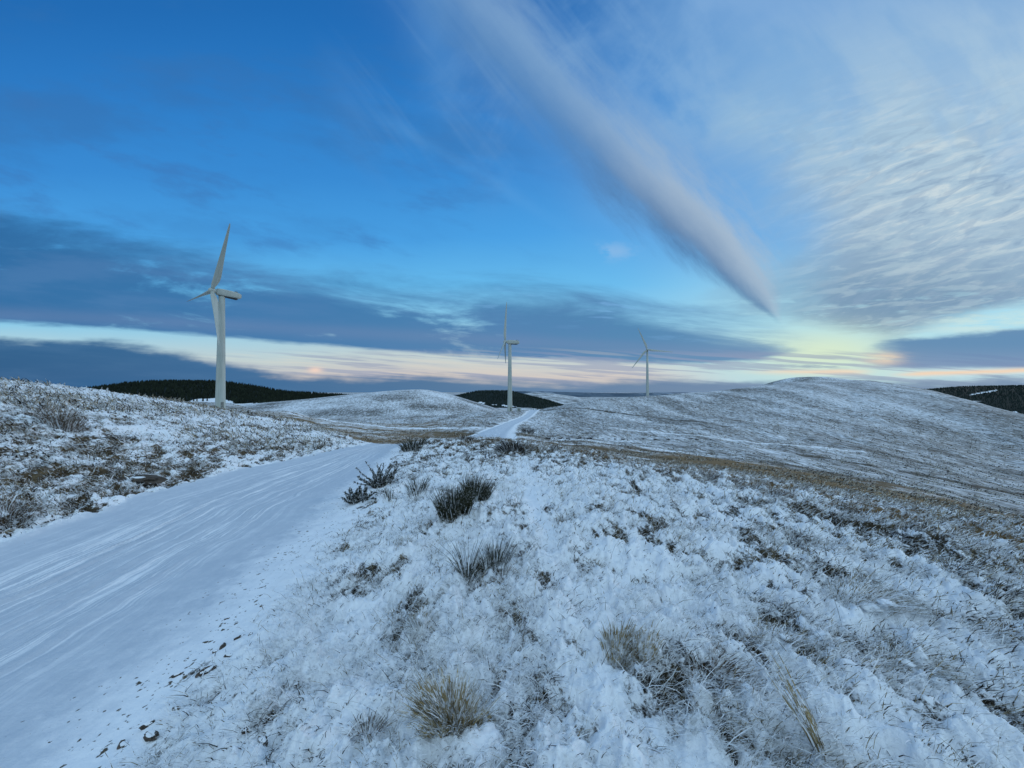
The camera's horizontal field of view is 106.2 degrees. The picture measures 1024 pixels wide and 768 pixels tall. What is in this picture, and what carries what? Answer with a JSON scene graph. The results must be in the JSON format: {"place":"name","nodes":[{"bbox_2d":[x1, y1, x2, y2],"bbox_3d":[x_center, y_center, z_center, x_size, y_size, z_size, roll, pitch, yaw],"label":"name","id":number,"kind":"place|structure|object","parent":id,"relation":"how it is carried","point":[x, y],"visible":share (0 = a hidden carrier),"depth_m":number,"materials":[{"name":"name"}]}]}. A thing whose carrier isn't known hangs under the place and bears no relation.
{"place":"outdoors","nodes":[
{"label":"outdoors","id":0,"kind":"place"},
{"bbox_2d":[114,383,318,404],"bbox_3d":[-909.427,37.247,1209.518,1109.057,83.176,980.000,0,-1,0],"label":"forest hill","id":1,"kind":"structure","parent":0,"point":[210,399],"depth_m":953.58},
{"bbox_2d":[78,379,348,403],"bbox_3d":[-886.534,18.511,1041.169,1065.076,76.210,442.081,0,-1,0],"label":"conifer forest","id":2,"kind":"object","parent":1,"relation":"on","point":[250,393],"visible":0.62,"depth_m":1027.48,"materials":[{"name":"green plant"}]},
{"bbox_2d":[0,410,538,767],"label":"track","id":3,"kind":"structure","parent":0,"point":[113,619],"depth_m":4.14,"materials":[{"name":"white snow"}]},
{"bbox_2d":[117,739,127,749],"bbox_3d":[-2.250,2.086,2.220,0.079,0.040,0.043,-1,-1,27],"label":"stone","id":4,"kind":"object","parent":3,"relation":"on","point":[122,743],"visible":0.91,"depth_m":2.21,"materials":[{"name":"white stone"}]},
{"bbox_2d":[171,672,182,677],"bbox_3d":[-2.394,2.084,2.754,0.078,0.028,0.036,1,-1,-39],"label":"stone","id":5,"kind":"object","parent":3,"relation":"on","point":[175,675],"visible":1,"depth_m":2.75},
{"bbox_2d":[240,389,532,417],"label":"hill","id":6,"kind":"structure","parent":0,"point":[419,402],"depth_m":278.30,"materials":[{"name":"white snow"}]},
{"bbox_2d":[458,391,556,409],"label":"wooded hill","id":7,"kind":"structure","parent":0,"point":[502,402],"depth_m":769.36,"materials":[{"name":"plant"}]},
{"bbox_2d":[455,390,564,409],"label":"conifer forest","id":8,"kind":"object","parent":7,"relation":"on","point":[531,397],"visible":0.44,"depth_m":797.05,"materials":[{"name":"plant"}]},
{"bbox_2d":[0,379,1023,767],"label":"ground","id":9,"kind":"structure","parent":0,"point":[606,686],"depth_m":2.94,"materials":[{"name":"white snow"}]},
{"bbox_2d":[0,490,54,527],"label":"grass tussock","id":10,"kind":"object","parent":9,"relation":"on","point":[34,513],"depth_m":6.00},
{"bbox_2d":[26,403,92,432],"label":"grass tussock","id":11,"kind":"object","parent":9,"relation":"on","point":[52,419],"depth_m":9.61,"materials":[{"name":"beige plant"}]},
{"bbox_2d":[116,474,167,485],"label":"stone","id":12,"kind":"structure","parent":9,"relation":"on","point":[152,479],"depth_m":8.29,"materials":[{"name":"stone"}]},
{"bbox_2d":[139,719,154,729],"bbox_3d":[-2.196,2.062,2.321,0.052,0.048,0.084,-1,-1,37],"label":"stone","id":13,"kind":"object","parent":9,"relation":"on","point":[147,723],"visible":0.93,"depth_m":2.31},
{"bbox_2d":[143,730,159,741],"bbox_3d":[-2.098,2.046,2.238,0.094,0.041,0.061,0,-1,20],"label":"stone","id":14,"kind":"object","parent":9,"relation":"on","point":[147,737],"visible":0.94,"depth_m":2.23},
{"bbox_2d":[195,665,216,677],"bbox_3d":[-2.174,2.044,2.732,0.067,0.066,0.131,0,-1,20],"label":"stone","id":15,"kind":"object","parent":9,"relation":"on","point":[209,669],"visible":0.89,"depth_m":2.72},
{"bbox_2d":[219,642,225,649],"bbox_3d":[-2.248,2.042,2.992,0.043,0.040,0.089,1,-1,-32],"label":"stone","id":16,"kind":"object","parent":9,"relation":"on","point":[222,645],"visible":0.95,"depth_m":2.98,"materials":[{"name":"grey stone"}]},
{"bbox_2d":[258,735,267,746],"bbox_3d":[-1.266,1.810,1.953,0.081,0.033,0.041,-1,-1,30],"label":"stone","id":17,"kind":"object","parent":9,"relation":"on","point":[265,743],"visible":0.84,"depth_m":1.94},
{"bbox_2d":[348,569,368,588],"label":"grass tussock","id":18,"kind":"object","parent":9,"relation":"on","point":[356,580],"depth_m":3.79,"materials":[{"name":"white plant"}]},
{"bbox_2d":[341,485,376,504],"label":"gorse bush","id":19,"kind":"object","parent":9,"relation":"on","point":[356,497],"visible":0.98,"depth_m":7.01,"materials":[{"name":"green plant"}]},
{"bbox_2d":[341,707,398,745],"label":"grass tussock","id":20,"kind":"object","parent":9,"relation":"on","point":[367,719],"depth_m":1.97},
{"bbox_2d":[353,461,399,488],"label":"gorse bush","id":21,"kind":"object","parent":9,"relation":"on","point":[379,481],"visible":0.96,"depth_m":8.01,"materials":[{"name":"green plant"}]},
{"bbox_2d":[383,488,393,501],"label":"rush clump","id":22,"kind":"object","parent":9,"relation":"on","point":[388,494],"visible":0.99,"depth_m":7.05,"materials":[{"name":"green plant"}]},
{"bbox_2d":[393,534,417,545],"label":"grass tussock","id":23,"kind":"object","parent":9,"relation":"on","point":[405,540],"depth_m":4.58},
{"bbox_2d":[397,435,428,451],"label":"heather bush","id":24,"kind":"object","parent":9,"relation":"on","point":[408,445],"visible":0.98,"depth_m":13.59,"materials":[{"name":"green plant"}]},
{"bbox_2d":[403,475,433,498],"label":"rush clump","id":25,"kind":"object","parent":9,"relation":"on","point":[421,487],"visible":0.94,"depth_m":7.08,"materials":[{"name":"green plant"}]},
{"bbox_2d":[399,601,441,637],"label":"grass tussock","id":26,"kind":"object","parent":9,"relation":"on","point":[420,615],"depth_m":2.78,"materials":[{"name":"white plant"}]},
{"bbox_2d":[390,655,500,745],"bbox_3d":[-0.329,1.639,1.937,0.577,0.368,0.571,0,-1,0],"label":"grass tussock","id":27,"kind":"object","parent":9,"relation":"on","point":[447,718],"depth_m":1.92,"materials":[{"name":"plant"}]},
{"bbox_2d":[428,480,485,523],"bbox_3d":[-0.788,1.623,5.344,0.852,0.668,0.818,0,-1,0],"label":"rush clump","id":28,"kind":"object","parent":9,"relation":"on","point":[461,506],"visible":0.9,"depth_m":5.24,"materials":[{"name":"green plant"}]},
{"bbox_2d":[455,434,474,440],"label":"heather bush","id":29,"kind":"object","parent":9,"relation":"on","point":[465,438],"visible":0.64,"depth_m":14.76,"materials":[{"name":"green plant"}]},
{"bbox_2d":[428,539,501,585],"bbox_3d":[-0.376,1.584,3.502,0.737,0.464,0.760,1,-1,-33],"label":"rush clump","id":30,"kind":"object","parent":9,"relation":"on","point":[466,572],"visible":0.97,"depth_m":3.49,"materials":[{"name":"green plant"}]},
{"bbox_2d":[452,469,500,501],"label":"rush clump","id":31,"kind":"object","parent":9,"relation":"on","point":[486,491],"visible":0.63,"depth_m":6.29,"materials":[{"name":"green plant"}]},
{"bbox_2d":[455,722,503,765],"bbox_3d":[-0.155,1.690,1.792,0.255,0.122,0.189,1,-1,-31],"label":"snow heap","id":32,"kind":"object","parent":9,"relation":"on","point":[489,730],"visible":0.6,"depth_m":1.78,"materials":[{"name":"white snow"}]},
{"bbox_2d":[478,534,516,573],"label":"rush clump","id":33,"kind":"object","parent":9,"relation":"on","point":[498,554],"visible":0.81,"depth_m":3.76,"materials":[{"name":"green plant"}]},
{"bbox_2d":[488,565,524,583],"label":"grass tussock","id":34,"kind":"object","parent":9,"relation":"on","point":[511,571],"depth_m":3.55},
{"bbox_2d":[491,438,526,452],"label":"heather bush","id":35,"kind":"object","parent":9,"relation":"on","point":[507,447],"visible":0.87,"depth_m":11.58,"materials":[{"name":"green plant"}]},
{"bbox_2d":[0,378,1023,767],"bbox_3d":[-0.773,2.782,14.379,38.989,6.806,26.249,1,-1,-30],"label":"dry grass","id":36,"kind":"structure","parent":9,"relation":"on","point":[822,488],"depth_m":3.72,"materials":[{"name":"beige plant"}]},
{"bbox_2d":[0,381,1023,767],"bbox_3d":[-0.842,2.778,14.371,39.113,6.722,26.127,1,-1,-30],"label":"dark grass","id":37,"kind":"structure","parent":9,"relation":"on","point":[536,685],"depth_m":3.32,"materials":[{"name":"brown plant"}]},
{"bbox_2d":[2,406,1023,767],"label":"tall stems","id":38,"kind":"object","parent":9,"relation":"on","point":[648,612],"visible":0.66,"depth_m":2.87,"materials":[{"name":"plant"}]},
{"bbox_2d":[21,435,1023,767],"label":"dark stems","id":39,"kind":"object","parent":9,"relation":"on","point":[707,589],"visible":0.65,"depth_m":3.01,"materials":[{"name":"brown plant"}]},
{"bbox_2d":[596,614,649,670],"bbox_3d":[0.700,1.596,2.360,0.381,0.293,0.352,0,-1,0],"label":"grass tussock","id":40,"kind":"object","parent":9,"relation":"on","point":[609,640],"depth_m":2.38,"materials":[{"name":"plant"}]},
{"bbox_2d":[629,619,666,666],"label":"grass tussock","id":41,"kind":"object","parent":9,"relation":"on","point":[650,640],"depth_m":2.27,"materials":[{"name":"plant"}]},
{"bbox_2d":[659,514,682,525],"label":"grass tussock","id":42,"kind":"object","parent":9,"relation":"on","point":[665,517],"depth_m":4.81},
{"bbox_2d":[670,475,684,481],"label":"grass tussock","id":43,"kind":"object","parent":9,"relation":"on","point":[676,478],"depth_m":7.11,"materials":[{"name":"white plant"}]},
{"bbox_2d":[699,469,728,479],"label":"grass tussock","id":44,"kind":"object","parent":9,"relation":"on","point":[714,476],"depth_m":7.67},
{"bbox_2d":[679,643,766,700],"bbox_3d":[1.168,1.625,2.129,0.498,0.188,0.471,1,-1,-43],"label":"grass tussock","id":45,"kind":"object","parent":9,"relation":"on","point":[714,665],"depth_m":2.18,"materials":[{"name":"plant"}]},
{"bbox_2d":[724,476,742,484],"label":"grass tussock","id":46,"kind":"object","parent":9,"relation":"on","point":[735,481],"depth_m":7.24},
{"bbox_2d":[747,481,769,489],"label":"grass tussock","id":47,"kind":"object","parent":9,"relation":"on","point":[761,484],"depth_m":6.76,"materials":[{"name":"white plant"}]},
{"bbox_2d":[761,486,793,496],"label":"grass tussock","id":48,"kind":"object","parent":9,"relation":"on","point":[777,492],"depth_m":5.96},
{"bbox_2d":[750,617,816,651],"bbox_3d":[1.724,1.647,2.449,0.420,0.188,0.365,1,-1,-26],"label":"grass tussock","id":49,"kind":"object","parent":9,"relation":"on","point":[781,634],"depth_m":2.47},
{"bbox_2d":[762,644,827,757],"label":"straw stems","id":50,"kind":"object","parent":9,"relation":"on","point":[809,729],"visible":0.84,"depth_m":1.68,"materials":[{"name":"beige plant"}]},
{"bbox_2d":[784,533,819,547],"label":"grass tussock","id":51,"kind":"object","parent":9,"relation":"on","point":[796,537],"depth_m":4.15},
{"bbox_2d":[831,499,864,511],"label":"grass tussock","id":52,"kind":"object","parent":9,"relation":"on","point":[840,506],"depth_m":5.59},
{"bbox_2d":[823,567,955,619],"bbox_3d":[2.848,1.624,2.927,0.877,0.299,0.863,0,-1,0],"label":"grass tussock","id":53,"kind":"object","parent":9,"relation":"on","point":[894,603],"depth_m":2.93,"materials":[{"name":"white plant"}]},
{"bbox_2d":[892,525,930,540],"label":"grass tussock","id":54,"kind":"object","parent":9,"relation":"on","point":[901,535],"depth_m":4.32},
{"bbox_2d":[895,540,927,553],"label":"grass tussock","id":55,"kind":"object","parent":9,"relation":"on","point":[912,547],"depth_m":4.13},
{"bbox_2d":[862,630,998,693],"bbox_3d":[2.441,1.664,2.278,0.605,0.238,0.583,0,-1,0],"label":"grass tussock","id":56,"kind":"object","parent":9,"relation":"on","point":[913,665],"depth_m":2.30,"materials":[{"name":"white plant"}]},
{"bbox_2d":[927,507,965,519],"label":"grass tussock","id":57,"kind":"object","parent":9,"relation":"on","point":[931,511],"depth_m":5.56,"materials":[{"name":"plant"}]},
{"bbox_2d":[943,559,995,580],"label":"grass tussock","id":58,"kind":"object","parent":9,"relation":"on","point":[968,567],"depth_m":3.35,"materials":[{"name":"white plant"}]},
{"bbox_2d":[973,576,1023,614],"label":"grass tussock","id":59,"kind":"object","parent":9,"relation":"on","point":[1004,589],"depth_m":2.96,"materials":[{"name":"white plant"}]},
{"bbox_2d":[989,618,1023,638],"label":"grass tussock","id":60,"kind":"object","parent":9,"relation":"on","point":[1020,628],"depth_m":2.60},
{"bbox_2d":[0,0,1023,392],"label":"sky","id":61,"kind":"structure","parent":0,"point":[763,191],"materials":[{"name":"blue"}]},
{"bbox_2d":[525,392,590,404],"bbox_3d":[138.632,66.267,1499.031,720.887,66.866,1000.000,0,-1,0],"label":"pale hill","id":62,"kind":"structure","parent":0,"point":[562,399],"depth_m":1350.57,"materials":[{"name":"white snow"}]},
{"bbox_2d":[514,391,689,396],"bbox_3d":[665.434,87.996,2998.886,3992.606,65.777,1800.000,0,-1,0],"label":"distant moor","id":63,"kind":"structure","parent":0,"point":[580,394],"depth_m":2733.28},
{"bbox_2d":[187,380,1023,515],"bbox_3d":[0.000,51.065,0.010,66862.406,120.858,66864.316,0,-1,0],"label":"valley hillside","id":64,"kind":"structure","parent":0,"point":[865,395],"depth_m":151.98,"materials":[{"name":"white snow"}]},
{"bbox_2d":[189,224,241,408],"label":"wind turbine","id":65,"kind":"object","parent":64,"relation":"on","point":[218,305],"visible":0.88,"depth_m":112.58,"materials":[{"name":"paint"}]},
{"bbox_2d":[498,302,518,410],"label":"wind turbine","id":66,"kind":"object","parent":64,"relation":"on","point":[510,343],"visible":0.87,"depth_m":196.01,"materials":[{"name":"paint"}]},
{"bbox_2d":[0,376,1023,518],"bbox_3d":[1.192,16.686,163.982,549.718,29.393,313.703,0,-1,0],"label":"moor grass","id":67,"kind":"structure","parent":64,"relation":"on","point":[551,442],"depth_m":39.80,"materials":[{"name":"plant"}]},
{"bbox_2d":[0,377,1023,519],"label":"moor heather","id":68,"kind":"object","parent":64,"relation":"on","point":[269,415],"visible":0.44,"depth_m":51.34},
{"bbox_2d":[520,429,534,433],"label":"heather bush","id":69,"kind":"object","parent":64,"relation":"on","point":[527,431],"visible":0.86,"depth_m":76.60,"materials":[{"name":"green plant"}]},
{"bbox_2d":[632,329,670,395],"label":"wind turbine","id":70,"kind":"object","parent":64,"relation":"on","point":[647,374],"visible":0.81,"depth_m":329.15,"materials":[{"name":"paint"}]},
{"bbox_2d":[764,377,976,401],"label":"summit","id":71,"kind":"structure","parent":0,"point":[797,379],"depth_m":428.92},
{"bbox_2d":[934,386,1023,413],"bbox_3d":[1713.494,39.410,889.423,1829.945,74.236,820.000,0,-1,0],"label":"dark hill","id":72,"kind":"structure","parent":0,"point":[994,400],"depth_m":771.50,"materials":[{"name":"green plant"}]},
{"bbox_2d":[928,385,1023,412],"bbox_3d":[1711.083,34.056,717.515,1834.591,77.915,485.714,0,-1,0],"label":"conifer forest","id":73,"kind":"object","parent":72,"relation":"on","point":[985,392],"visible":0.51,"depth_m":800.80,"materials":[{"name":"plant"}]}
]}

